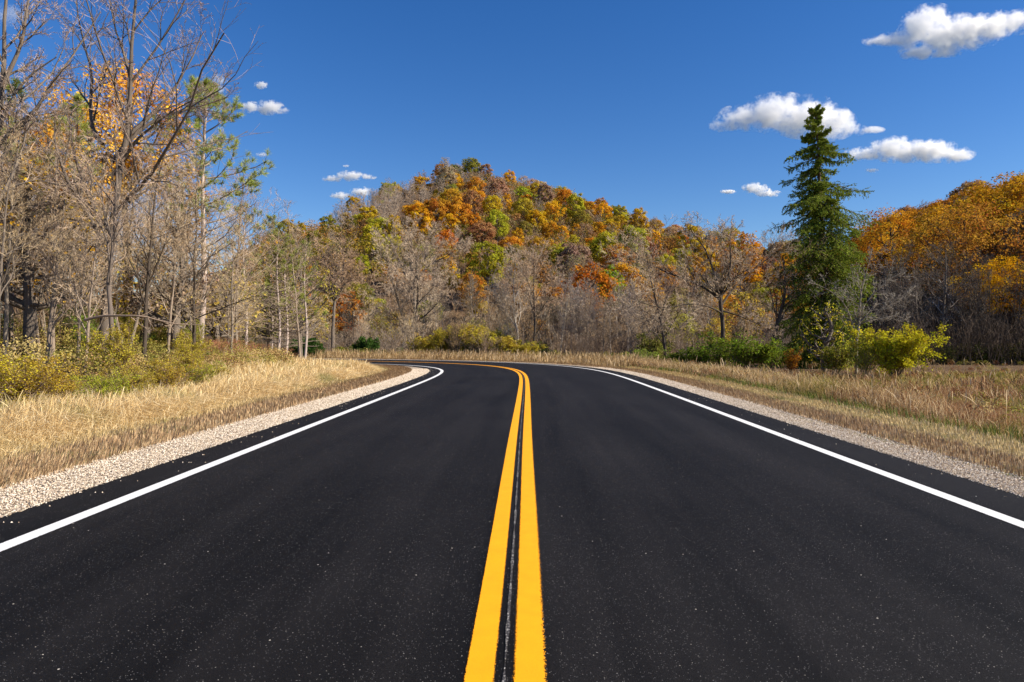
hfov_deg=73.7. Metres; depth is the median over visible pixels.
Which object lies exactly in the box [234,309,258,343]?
bare sapling
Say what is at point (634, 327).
bare tree
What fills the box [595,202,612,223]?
maple tree
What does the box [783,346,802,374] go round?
sumac bush
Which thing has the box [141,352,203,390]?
bramble bush
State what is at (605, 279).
maple tree
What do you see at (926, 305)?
bare tree
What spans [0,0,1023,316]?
sky
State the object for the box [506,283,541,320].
maple tree
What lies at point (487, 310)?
bare tree
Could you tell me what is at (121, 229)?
bare tree
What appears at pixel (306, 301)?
tree
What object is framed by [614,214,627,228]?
maple tree
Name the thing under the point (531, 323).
bare sapling
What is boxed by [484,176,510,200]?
oak tree
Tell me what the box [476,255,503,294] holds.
maple tree
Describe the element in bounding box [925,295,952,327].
bare tree
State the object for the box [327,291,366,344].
tree
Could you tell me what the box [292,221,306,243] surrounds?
maple tree
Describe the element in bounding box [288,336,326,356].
juniper bush
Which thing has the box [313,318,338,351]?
bare tree
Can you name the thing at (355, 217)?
maple tree
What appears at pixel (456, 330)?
bare sapling
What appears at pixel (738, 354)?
green bush
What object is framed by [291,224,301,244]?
bare tree
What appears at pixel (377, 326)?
bare tree
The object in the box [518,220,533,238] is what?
oak tree
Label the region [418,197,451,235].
maple tree
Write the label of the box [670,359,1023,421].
grass
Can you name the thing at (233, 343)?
scrub bush
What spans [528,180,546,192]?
oak tree
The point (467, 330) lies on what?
willow bush
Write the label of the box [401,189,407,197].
maple tree
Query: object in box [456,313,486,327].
thin tree
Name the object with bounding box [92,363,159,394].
bramble bush
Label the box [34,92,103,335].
pine tree
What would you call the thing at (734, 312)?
bare sapling
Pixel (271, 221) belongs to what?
tree
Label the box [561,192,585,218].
maple tree
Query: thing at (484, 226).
oak tree
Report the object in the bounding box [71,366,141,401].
bramble bush
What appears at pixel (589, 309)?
bare sapling
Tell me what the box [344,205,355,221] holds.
bare sapling
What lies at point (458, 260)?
oak tree
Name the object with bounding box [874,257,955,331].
bare tree
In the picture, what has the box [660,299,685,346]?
bare sapling
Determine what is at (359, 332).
scrub bush
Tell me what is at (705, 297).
bare tree
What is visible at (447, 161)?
oak tree
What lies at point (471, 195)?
oak tree
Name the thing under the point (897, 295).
bare tree
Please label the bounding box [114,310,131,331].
undergrowth bush
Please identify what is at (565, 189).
maple tree
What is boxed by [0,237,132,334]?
maple tree
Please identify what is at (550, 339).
scrub bush
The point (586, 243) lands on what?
maple tree
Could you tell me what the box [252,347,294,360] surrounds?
scrub bush
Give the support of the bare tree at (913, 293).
on the ground at (914, 368)
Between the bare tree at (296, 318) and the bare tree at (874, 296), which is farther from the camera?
the bare tree at (874, 296)
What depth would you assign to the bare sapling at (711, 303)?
76.44 m
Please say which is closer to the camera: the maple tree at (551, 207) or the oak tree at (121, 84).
the oak tree at (121, 84)
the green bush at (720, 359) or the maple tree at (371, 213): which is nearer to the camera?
the green bush at (720, 359)
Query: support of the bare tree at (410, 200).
on the ground at (914, 368)
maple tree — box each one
[0,115,113,336]
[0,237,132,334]
[70,244,204,343]
[157,164,212,323]
[173,259,269,341]
[229,257,304,352]
[256,238,282,258]
[269,245,339,357]
[277,217,295,247]
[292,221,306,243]
[307,292,338,317]
[313,247,325,258]
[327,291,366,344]
[338,213,349,231]
[345,196,360,211]
[350,214,362,229]
[354,254,370,282]
[357,204,379,222]
[360,221,384,265]
[361,295,386,322]
[366,217,397,236]
[373,235,402,266]
[379,182,393,197]
[382,213,405,239]
[383,266,403,293]
[389,234,402,242]
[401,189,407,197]
[401,200,436,222]
[409,205,431,233]
[410,176,432,201]
[413,269,431,283]
[416,245,434,261]
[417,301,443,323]
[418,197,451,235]
[433,255,456,284]
[434,213,462,234]
[434,229,458,255]
[435,164,444,174]
[437,186,462,212]
[443,196,473,225]
[444,173,464,187]
[445,273,465,294]
[456,270,492,309]
[457,273,483,298]
[460,240,509,303]
[464,175,486,190]
[464,186,485,206]
[466,211,482,236]
[467,301,487,318]
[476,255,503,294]
[482,195,502,219]
[485,208,509,245]
[497,234,521,251]
[501,193,513,211]
[504,170,516,183]
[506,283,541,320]
[509,196,535,220]
[511,227,524,244]
[514,186,531,198]
[514,276,541,291]
[520,194,531,202]
[522,209,546,232]
[525,235,549,254]
[527,182,545,196]
[532,194,540,205]
[541,220,560,240]
[542,201,566,221]
[543,287,564,306]
[546,242,564,264]
[552,185,572,194]
[553,225,568,242]
[554,188,570,204]
[556,190,571,207]
[556,262,620,340]
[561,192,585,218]
[565,234,580,244]
[569,222,580,235]
[569,289,600,319]
[582,245,598,261]
[583,237,593,245]
[584,201,597,215]
[587,231,619,269]
[589,221,606,235]
[594,197,608,204]
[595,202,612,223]
[597,264,625,318]
[598,243,635,274]
[600,262,643,295]
[603,219,619,232]
[613,205,630,219]
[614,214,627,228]
[616,278,664,308]
[617,225,649,258]
[629,206,648,227]
[645,220,664,233]
[650,229,661,241]
[652,253,676,277]
[652,264,682,290]
[654,238,661,253]
[673,248,692,264]
[676,223,705,250]
[682,254,705,289]
[695,249,718,278]
[697,240,715,264]
[703,294,744,319]
[704,262,718,278]
[712,230,765,310]
[717,227,746,254]
[744,275,765,299]
[750,287,783,312]
[760,262,802,288]
[767,255,806,337]
[777,253,792,263]
[791,300,862,373]
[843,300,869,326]
[848,207,936,279]
[865,236,891,282]
[881,221,912,246]
[886,199,1023,318]
[886,247,950,286]
[894,201,990,290]
[901,208,924,227]
[922,194,953,215]
[944,169,1023,271]
[946,255,1023,342]
[947,196,997,230]
[949,186,983,208]
[954,188,998,213]
[960,231,1017,281]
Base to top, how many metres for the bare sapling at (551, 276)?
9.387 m
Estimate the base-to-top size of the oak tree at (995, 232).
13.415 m
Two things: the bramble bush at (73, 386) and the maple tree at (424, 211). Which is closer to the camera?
the bramble bush at (73, 386)
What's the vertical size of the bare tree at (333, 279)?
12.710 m
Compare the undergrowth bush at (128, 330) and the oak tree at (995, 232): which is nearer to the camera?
the undergrowth bush at (128, 330)
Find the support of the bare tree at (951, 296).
on the ground at (914, 368)
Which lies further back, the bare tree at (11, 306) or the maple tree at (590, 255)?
the maple tree at (590, 255)
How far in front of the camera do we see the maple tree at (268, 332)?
43.76 m
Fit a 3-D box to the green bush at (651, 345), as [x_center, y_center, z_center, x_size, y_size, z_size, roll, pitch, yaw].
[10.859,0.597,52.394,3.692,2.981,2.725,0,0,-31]
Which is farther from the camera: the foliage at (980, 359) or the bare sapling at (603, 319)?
the bare sapling at (603, 319)
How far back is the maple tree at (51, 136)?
24.16 m
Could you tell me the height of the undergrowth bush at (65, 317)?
1.832 m
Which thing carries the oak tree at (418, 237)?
on the ground at (914, 368)
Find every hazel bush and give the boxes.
[0,339,41,403]
[0,351,80,405]
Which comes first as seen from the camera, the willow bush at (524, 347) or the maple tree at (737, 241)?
the willow bush at (524, 347)
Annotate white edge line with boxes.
[0,364,442,551]
[374,359,1023,527]
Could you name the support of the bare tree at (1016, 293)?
on the ground at (914, 368)
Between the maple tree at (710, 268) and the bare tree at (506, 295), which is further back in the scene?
the maple tree at (710, 268)
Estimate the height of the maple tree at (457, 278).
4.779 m
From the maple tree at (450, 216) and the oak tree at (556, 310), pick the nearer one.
the oak tree at (556, 310)
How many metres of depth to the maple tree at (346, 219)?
235.13 m
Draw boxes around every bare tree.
[0,0,155,201]
[0,64,99,328]
[0,105,120,314]
[0,122,40,349]
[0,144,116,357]
[0,155,86,358]
[3,0,266,370]
[12,121,104,361]
[25,163,125,363]
[29,76,185,376]
[32,116,178,307]
[32,122,129,270]
[33,144,164,308]
[36,107,179,308]
[37,202,121,374]
[40,133,200,347]
[84,119,221,369]
[104,132,261,316]
[121,172,209,308]
[122,154,233,338]
[124,130,301,349]
[125,149,211,354]
[171,164,274,332]
[188,167,300,346]
[205,299,241,342]
[256,192,323,359]
[263,316,293,346]
[289,285,333,336]
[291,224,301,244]
[293,303,331,336]
[294,231,367,352]
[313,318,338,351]
[316,280,346,307]
[326,231,336,249]
[331,203,339,224]
[336,200,348,219]
[336,209,347,226]
[338,311,355,348]
[348,204,359,218]
[357,215,463,350]
[358,191,370,211]
[367,314,386,338]
[370,206,472,338]
[371,191,386,207]
[376,205,390,222]
[380,178,394,203]
[381,187,395,206]
[388,187,401,214]
[388,257,406,312]
[389,290,405,330]
[396,315,414,350]
[397,181,411,202]
[404,191,416,204]
[405,179,416,197]
[409,285,441,337]
[415,187,437,202]
[416,281,449,327]
[418,187,427,202]
[424,251,446,293]
[430,300,454,334]
[437,180,447,192]
[461,289,491,331]
[480,299,494,325]
[484,242,551,339]
[484,262,521,314]
[494,299,522,341]
[495,189,507,211]
[505,233,565,341]
[515,293,541,328]
[517,293,536,343]
[518,278,548,316]
[526,311,560,352]
[532,197,547,219]
[542,287,579,350]
[554,231,569,255]
[556,289,581,352]
[557,267,583,347]
[562,288,588,340]
[568,276,588,344]
[568,279,595,342]
[576,277,599,353]
[580,283,612,349]
[586,297,632,352]
[588,293,628,351]
[597,211,802,366]
[606,214,696,356]
[611,249,623,274]
[612,279,649,345]
[612,281,644,348]
[614,278,642,348]
[627,235,647,261]
[628,309,652,344]
[644,277,664,310]
[644,295,672,343]
[664,270,684,294]
[669,283,706,347]
[675,305,702,345]
[676,296,705,335]
[691,273,715,313]
[691,287,725,336]
[704,298,734,336]
[737,262,752,313]
[737,285,767,340]
[744,229,829,368]
[751,295,767,337]
[753,292,788,341]
[766,303,799,348]
[806,244,918,374]
[863,279,894,324]
[864,266,938,329]
[867,265,879,307]
[868,239,934,332]
[868,259,924,334]
[869,267,896,312]
[869,282,890,330]
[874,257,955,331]
[876,261,939,324]
[901,239,982,332]
[914,271,940,328]
[917,238,980,341]
[918,279,942,324]
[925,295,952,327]
[926,246,959,331]
[927,274,965,324]
[930,256,967,330]
[946,234,984,303]
[949,247,1007,347]
[956,260,993,340]
[963,237,1004,323]
[972,242,1014,302]
[994,210,1023,278]
[994,255,1023,358]
[1006,206,1023,276]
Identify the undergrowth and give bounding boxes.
[0,222,188,353]
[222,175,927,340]
[225,306,853,362]
[853,281,1023,365]
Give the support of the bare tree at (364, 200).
on the ground at (914, 368)
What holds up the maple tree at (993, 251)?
on the ground at (914, 368)
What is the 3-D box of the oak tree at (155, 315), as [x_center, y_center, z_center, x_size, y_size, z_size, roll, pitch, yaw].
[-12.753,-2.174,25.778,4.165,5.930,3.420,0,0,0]
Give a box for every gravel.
[3,364,1023,522]
[590,367,1023,496]
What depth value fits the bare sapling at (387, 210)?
194.93 m
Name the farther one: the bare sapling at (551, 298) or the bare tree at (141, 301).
the bare sapling at (551, 298)
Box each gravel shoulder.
[0,366,423,517]
[303,358,1023,494]
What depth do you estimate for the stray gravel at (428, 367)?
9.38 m
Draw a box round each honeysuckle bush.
[848,321,951,377]
[848,332,880,375]
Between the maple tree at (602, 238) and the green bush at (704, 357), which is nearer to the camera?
the green bush at (704, 357)
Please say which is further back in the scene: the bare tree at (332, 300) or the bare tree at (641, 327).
the bare tree at (332, 300)
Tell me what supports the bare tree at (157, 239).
on the ground at (914, 368)
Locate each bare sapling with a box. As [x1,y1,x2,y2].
[0,100,88,354]
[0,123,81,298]
[0,145,39,246]
[0,167,101,342]
[21,183,138,368]
[35,168,117,341]
[41,178,121,309]
[78,174,135,293]
[82,163,189,344]
[158,236,219,352]
[160,245,218,327]
[186,204,274,351]
[187,242,258,349]
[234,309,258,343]
[294,287,326,329]
[338,288,367,337]
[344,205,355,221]
[353,303,369,341]
[355,286,382,337]
[359,194,366,211]
[377,195,388,211]
[380,198,393,217]
[381,184,386,203]
[385,193,399,215]
[391,296,420,347]
[399,195,412,222]
[403,309,424,346]
[411,287,439,337]
[447,299,474,351]
[457,269,481,323]
[479,290,504,331]
[490,307,515,337]
[491,268,510,313]
[491,286,509,326]
[493,288,504,315]
[507,308,522,339]
[508,189,516,207]
[519,303,538,342]
[521,283,547,332]
[528,298,555,337]
[530,284,559,346]
[541,255,564,290]
[573,288,595,336]
[576,290,604,334]
[581,316,596,352]
[592,208,604,226]
[597,300,608,346]
[604,280,627,336]
[611,282,642,349]
[621,306,648,356]
[628,292,657,335]
[653,272,672,301]
[656,292,676,352]
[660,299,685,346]
[696,277,726,337]
[725,318,749,362]
[729,294,740,325]
[732,298,755,343]
[743,319,756,346]
[781,306,801,346]
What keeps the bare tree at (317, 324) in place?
on the ground at (914, 368)
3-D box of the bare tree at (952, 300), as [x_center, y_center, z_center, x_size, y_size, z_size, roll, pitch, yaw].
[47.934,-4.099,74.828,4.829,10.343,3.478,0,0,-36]
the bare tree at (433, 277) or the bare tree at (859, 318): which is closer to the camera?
the bare tree at (859, 318)
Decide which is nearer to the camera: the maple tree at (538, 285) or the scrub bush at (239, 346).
the scrub bush at (239, 346)
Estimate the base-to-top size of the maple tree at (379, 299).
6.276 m
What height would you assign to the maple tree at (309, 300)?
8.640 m
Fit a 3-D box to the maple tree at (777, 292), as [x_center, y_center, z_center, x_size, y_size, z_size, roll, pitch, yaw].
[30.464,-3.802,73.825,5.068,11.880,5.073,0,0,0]
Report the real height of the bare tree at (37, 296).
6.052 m
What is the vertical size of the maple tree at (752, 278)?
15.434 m
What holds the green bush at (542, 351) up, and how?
on the ground at (914, 368)
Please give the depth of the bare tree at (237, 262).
32.98 m
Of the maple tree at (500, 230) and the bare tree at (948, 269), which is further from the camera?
the maple tree at (500, 230)
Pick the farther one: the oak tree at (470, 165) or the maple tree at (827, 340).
the oak tree at (470, 165)
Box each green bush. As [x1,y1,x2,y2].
[335,344,358,354]
[525,340,549,355]
[630,330,677,360]
[630,347,659,360]
[659,347,692,363]
[684,340,725,365]
[695,328,750,365]
[708,333,766,366]
[742,335,784,370]
[764,343,807,371]
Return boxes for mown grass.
[0,363,411,488]
[303,357,1023,476]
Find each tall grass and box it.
[0,342,385,456]
[276,347,1023,436]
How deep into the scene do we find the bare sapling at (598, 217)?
203.99 m
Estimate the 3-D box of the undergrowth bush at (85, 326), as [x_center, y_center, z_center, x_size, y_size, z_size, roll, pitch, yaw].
[-13.029,-0.159,21.076,1.582,1.831,1.480,0,0,32]
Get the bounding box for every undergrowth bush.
[0,311,17,334]
[45,299,97,345]
[61,321,84,341]
[67,322,139,388]
[68,308,118,364]
[91,305,127,327]
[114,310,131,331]
[114,317,143,343]
[137,330,160,351]
[147,333,166,351]
[150,321,164,340]
[163,319,205,354]
[167,329,217,373]
[172,345,204,373]
[180,322,206,341]
[818,342,860,375]
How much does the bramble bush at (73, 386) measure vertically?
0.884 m
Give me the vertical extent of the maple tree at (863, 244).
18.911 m
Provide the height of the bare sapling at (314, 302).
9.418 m
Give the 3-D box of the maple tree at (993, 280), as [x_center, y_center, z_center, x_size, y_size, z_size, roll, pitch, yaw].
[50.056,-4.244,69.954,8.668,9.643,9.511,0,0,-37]
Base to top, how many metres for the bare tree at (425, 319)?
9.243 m
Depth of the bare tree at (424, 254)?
95.78 m
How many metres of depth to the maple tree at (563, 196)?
224.64 m
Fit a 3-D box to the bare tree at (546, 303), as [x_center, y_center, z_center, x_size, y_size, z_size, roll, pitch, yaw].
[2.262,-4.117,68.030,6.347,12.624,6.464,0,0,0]
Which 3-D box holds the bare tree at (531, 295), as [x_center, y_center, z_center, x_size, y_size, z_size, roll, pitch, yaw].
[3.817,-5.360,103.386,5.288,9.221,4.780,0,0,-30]
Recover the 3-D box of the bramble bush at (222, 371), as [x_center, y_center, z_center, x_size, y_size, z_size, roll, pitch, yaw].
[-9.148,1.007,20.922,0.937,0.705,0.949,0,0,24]
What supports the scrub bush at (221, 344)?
on the ground at (914, 368)
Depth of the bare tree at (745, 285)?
119.10 m
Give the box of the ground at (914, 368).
[0,182,1023,486]
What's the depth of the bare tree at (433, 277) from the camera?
113.81 m
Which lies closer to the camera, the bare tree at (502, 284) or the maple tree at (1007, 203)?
the maple tree at (1007, 203)
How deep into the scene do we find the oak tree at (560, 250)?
138.29 m
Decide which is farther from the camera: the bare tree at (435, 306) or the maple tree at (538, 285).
the maple tree at (538, 285)
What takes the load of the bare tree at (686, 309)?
on the ground at (914, 368)
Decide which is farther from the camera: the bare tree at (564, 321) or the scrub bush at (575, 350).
the bare tree at (564, 321)
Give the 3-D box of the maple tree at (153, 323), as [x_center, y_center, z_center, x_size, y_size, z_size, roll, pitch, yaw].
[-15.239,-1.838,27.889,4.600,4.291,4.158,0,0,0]
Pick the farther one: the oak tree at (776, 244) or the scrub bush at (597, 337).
the oak tree at (776, 244)
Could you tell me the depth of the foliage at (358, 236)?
163.55 m
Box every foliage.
[0,309,297,388]
[244,166,925,303]
[324,348,759,363]
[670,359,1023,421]
[916,318,1023,363]
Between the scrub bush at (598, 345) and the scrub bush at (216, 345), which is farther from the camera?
the scrub bush at (598, 345)
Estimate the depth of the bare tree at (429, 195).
216.97 m
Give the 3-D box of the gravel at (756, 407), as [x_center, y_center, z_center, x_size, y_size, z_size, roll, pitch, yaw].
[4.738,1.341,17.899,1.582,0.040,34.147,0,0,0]
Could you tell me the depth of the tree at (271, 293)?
42.98 m
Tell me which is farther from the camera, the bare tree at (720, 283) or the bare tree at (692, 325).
the bare tree at (692, 325)
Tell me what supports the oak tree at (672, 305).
on the ground at (914, 368)
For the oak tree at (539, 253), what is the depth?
149.32 m
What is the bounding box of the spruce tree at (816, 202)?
[769,104,882,368]
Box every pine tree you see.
[0,75,58,339]
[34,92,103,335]
[142,73,275,341]
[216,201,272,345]
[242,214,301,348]
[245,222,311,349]
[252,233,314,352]
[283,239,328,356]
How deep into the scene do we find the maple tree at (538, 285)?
118.53 m
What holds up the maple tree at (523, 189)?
on the ground at (914, 368)
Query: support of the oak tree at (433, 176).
on the ground at (914, 368)
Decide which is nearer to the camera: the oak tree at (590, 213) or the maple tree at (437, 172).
the oak tree at (590, 213)
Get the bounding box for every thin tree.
[239,325,266,347]
[292,309,329,340]
[310,311,342,343]
[356,297,387,331]
[364,314,398,346]
[372,310,418,347]
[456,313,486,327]
[460,316,489,331]
[526,319,553,344]
[656,312,700,348]
[666,292,693,335]
[700,317,732,343]
[709,290,772,343]
[711,310,759,341]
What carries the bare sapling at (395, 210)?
on the ground at (914, 368)
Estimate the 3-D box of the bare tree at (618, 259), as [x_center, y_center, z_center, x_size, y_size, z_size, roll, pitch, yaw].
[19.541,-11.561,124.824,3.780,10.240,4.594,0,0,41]
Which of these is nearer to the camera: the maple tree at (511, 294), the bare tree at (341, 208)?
the maple tree at (511, 294)
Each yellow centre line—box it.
[387,361,522,681]
[393,361,546,681]
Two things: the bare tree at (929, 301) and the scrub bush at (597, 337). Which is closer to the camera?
the scrub bush at (597, 337)
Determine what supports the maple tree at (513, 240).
on the ground at (914, 368)
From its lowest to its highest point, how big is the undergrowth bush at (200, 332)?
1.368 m
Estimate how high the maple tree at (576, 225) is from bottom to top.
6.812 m
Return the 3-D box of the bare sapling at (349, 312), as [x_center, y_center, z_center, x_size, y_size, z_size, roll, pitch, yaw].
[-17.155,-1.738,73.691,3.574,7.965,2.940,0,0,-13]
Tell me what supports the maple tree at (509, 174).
on the ground at (914, 368)
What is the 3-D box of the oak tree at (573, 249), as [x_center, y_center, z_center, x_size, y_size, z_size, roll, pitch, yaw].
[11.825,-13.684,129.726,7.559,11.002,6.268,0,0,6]
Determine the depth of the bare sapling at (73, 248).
25.21 m
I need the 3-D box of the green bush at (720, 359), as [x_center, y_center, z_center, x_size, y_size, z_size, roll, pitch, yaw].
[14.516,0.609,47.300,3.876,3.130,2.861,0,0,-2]
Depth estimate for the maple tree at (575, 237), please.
167.41 m
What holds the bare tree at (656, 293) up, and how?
on the ground at (914, 368)
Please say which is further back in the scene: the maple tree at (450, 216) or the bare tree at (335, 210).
the bare tree at (335, 210)
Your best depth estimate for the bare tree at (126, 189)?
31.60 m
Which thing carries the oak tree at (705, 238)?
on the ground at (914, 368)
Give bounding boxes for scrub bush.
[201,338,242,353]
[202,339,232,354]
[205,349,257,367]
[211,339,251,349]
[222,341,257,354]
[238,342,269,351]
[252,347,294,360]
[256,333,273,351]
[304,327,329,343]
[325,331,348,348]
[340,322,382,348]
[347,327,378,348]
[355,324,396,350]
[368,320,405,354]
[462,341,485,354]
[464,327,504,355]
[530,327,562,350]
[552,329,588,354]
[575,337,590,354]
[576,322,617,357]
[584,324,619,352]
[600,325,636,355]
[666,326,693,354]
[669,337,689,355]
[748,329,780,344]
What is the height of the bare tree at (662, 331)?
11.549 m
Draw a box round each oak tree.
[31,58,200,310]
[33,97,142,308]
[115,209,237,355]
[233,249,254,275]
[271,242,300,264]
[305,230,322,247]
[307,256,322,270]
[319,215,338,235]
[322,229,338,243]
[326,240,349,265]
[340,281,371,308]
[354,282,374,297]
[358,217,379,241]
[409,234,424,244]
[430,168,439,181]
[436,157,452,173]
[437,164,457,190]
[445,184,459,191]
[448,252,465,270]
[452,164,461,174]
[461,157,481,176]
[461,189,484,225]
[462,171,479,188]
[467,221,496,249]
[479,164,492,179]
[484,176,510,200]
[497,243,530,275]
[509,213,525,228]
[517,175,529,184]
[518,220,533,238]
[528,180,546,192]
[529,247,544,268]
[535,296,569,324]
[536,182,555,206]
[550,246,579,272]
[555,242,593,292]
[559,253,590,287]
[570,210,592,236]
[572,222,596,243]
[574,241,592,264]
[583,209,594,220]
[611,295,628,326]
[627,222,649,247]
[628,261,652,284]
[635,236,658,258]
[648,217,663,232]
[659,299,680,321]
[660,236,676,250]
[662,226,676,236]
[704,230,721,244]
[745,257,777,284]
[761,242,794,262]
[843,270,881,327]
[894,204,915,214]
[910,208,937,227]
[946,177,992,197]
[952,191,974,207]
[983,203,1023,281]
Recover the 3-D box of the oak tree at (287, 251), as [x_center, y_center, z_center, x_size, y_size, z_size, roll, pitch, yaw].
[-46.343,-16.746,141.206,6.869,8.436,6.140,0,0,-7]
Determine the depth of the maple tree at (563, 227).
173.79 m
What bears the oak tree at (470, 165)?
on the ground at (914, 368)
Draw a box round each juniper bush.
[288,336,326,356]
[350,336,386,355]
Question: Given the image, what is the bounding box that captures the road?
[0,359,1023,681]
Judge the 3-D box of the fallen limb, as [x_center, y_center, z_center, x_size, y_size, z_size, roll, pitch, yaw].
[-9.529,-0.458,17.439,3.238,0.940,0.795,0,0,0]
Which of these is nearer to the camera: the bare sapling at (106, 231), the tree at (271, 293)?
the bare sapling at (106, 231)
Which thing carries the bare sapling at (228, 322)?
on the ground at (914, 368)
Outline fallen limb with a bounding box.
[84,307,201,338]
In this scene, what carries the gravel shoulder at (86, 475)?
on the ground at (914, 368)
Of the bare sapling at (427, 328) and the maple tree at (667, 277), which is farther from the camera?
the maple tree at (667, 277)
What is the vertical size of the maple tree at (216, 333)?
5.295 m
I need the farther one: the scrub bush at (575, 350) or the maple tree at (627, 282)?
the maple tree at (627, 282)
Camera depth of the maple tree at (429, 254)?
146.53 m
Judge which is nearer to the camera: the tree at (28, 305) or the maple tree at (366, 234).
the tree at (28, 305)
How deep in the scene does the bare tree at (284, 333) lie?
63.15 m
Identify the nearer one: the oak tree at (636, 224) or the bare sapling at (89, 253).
the bare sapling at (89, 253)
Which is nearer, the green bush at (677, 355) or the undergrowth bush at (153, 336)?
the undergrowth bush at (153, 336)
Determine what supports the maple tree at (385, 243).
on the ground at (914, 368)
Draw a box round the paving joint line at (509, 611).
[429,362,523,681]
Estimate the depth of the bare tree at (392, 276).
71.43 m
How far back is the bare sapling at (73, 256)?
18.85 m
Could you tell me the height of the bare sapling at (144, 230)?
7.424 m
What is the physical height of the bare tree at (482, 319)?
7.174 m
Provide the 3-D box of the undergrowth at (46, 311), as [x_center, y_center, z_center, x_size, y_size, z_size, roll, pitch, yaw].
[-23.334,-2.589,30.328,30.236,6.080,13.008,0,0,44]
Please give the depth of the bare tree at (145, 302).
22.17 m
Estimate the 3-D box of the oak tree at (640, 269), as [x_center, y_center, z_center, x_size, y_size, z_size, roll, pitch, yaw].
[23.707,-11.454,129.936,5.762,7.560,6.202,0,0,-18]
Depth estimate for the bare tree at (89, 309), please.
18.49 m
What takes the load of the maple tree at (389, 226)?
on the ground at (914, 368)
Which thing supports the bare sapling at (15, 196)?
on the ground at (914, 368)
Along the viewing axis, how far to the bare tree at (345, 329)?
75.66 m
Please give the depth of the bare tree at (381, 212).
180.31 m
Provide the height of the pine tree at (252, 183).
12.171 m
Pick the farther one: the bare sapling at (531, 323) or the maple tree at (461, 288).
the maple tree at (461, 288)
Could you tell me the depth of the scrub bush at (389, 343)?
57.81 m
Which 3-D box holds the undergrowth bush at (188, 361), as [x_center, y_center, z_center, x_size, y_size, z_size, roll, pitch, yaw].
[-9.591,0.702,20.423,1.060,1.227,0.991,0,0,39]
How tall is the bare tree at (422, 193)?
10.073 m
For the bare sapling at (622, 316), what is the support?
on the ground at (914, 368)
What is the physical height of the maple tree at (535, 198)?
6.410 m
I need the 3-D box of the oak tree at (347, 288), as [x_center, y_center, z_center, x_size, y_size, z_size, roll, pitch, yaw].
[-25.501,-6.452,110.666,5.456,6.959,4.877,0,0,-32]
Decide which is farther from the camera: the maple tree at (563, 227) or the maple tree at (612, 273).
the maple tree at (563, 227)
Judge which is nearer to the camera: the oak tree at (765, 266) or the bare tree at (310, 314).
the bare tree at (310, 314)
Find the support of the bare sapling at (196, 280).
on the ground at (914, 368)
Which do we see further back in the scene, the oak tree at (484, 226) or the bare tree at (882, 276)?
the oak tree at (484, 226)
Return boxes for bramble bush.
[30,366,88,400]
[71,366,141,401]
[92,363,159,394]
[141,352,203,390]
[160,358,224,387]
[200,363,230,378]
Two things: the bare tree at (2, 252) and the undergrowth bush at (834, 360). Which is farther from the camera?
the undergrowth bush at (834, 360)
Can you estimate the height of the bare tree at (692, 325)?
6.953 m
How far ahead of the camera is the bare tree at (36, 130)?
27.05 m
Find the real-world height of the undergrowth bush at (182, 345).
1.615 m
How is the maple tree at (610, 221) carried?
on the ground at (914, 368)
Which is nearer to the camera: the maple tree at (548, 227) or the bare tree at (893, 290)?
the bare tree at (893, 290)
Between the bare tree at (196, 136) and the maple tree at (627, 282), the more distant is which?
the maple tree at (627, 282)
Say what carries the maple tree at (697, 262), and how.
on the ground at (914, 368)
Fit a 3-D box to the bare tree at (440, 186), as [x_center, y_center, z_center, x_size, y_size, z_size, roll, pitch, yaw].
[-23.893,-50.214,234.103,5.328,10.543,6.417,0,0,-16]
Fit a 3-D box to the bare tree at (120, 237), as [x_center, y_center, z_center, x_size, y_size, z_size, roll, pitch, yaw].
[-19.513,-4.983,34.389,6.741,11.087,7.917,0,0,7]
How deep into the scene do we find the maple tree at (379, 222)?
164.32 m
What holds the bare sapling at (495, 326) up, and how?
on the ground at (914, 368)
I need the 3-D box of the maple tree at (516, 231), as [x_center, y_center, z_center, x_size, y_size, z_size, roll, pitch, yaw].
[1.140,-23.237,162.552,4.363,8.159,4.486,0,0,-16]
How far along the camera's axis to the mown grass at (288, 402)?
9.67 m
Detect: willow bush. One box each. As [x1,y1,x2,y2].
[406,336,443,353]
[430,324,465,354]
[447,322,495,354]
[465,326,505,354]
[481,334,523,355]
[503,341,547,355]
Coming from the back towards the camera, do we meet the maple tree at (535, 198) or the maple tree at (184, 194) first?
the maple tree at (535, 198)
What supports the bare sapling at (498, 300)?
on the ground at (914, 368)
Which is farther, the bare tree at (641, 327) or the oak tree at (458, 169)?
the oak tree at (458, 169)
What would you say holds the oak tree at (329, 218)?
on the ground at (914, 368)
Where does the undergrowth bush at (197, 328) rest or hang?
on the ground at (914, 368)
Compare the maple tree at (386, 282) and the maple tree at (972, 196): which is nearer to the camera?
the maple tree at (386, 282)
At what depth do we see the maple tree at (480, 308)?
108.43 m
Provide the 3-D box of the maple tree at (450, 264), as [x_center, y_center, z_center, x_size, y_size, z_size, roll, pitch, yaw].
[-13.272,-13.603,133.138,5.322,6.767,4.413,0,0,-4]
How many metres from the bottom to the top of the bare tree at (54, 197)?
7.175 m
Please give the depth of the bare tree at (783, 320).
71.58 m

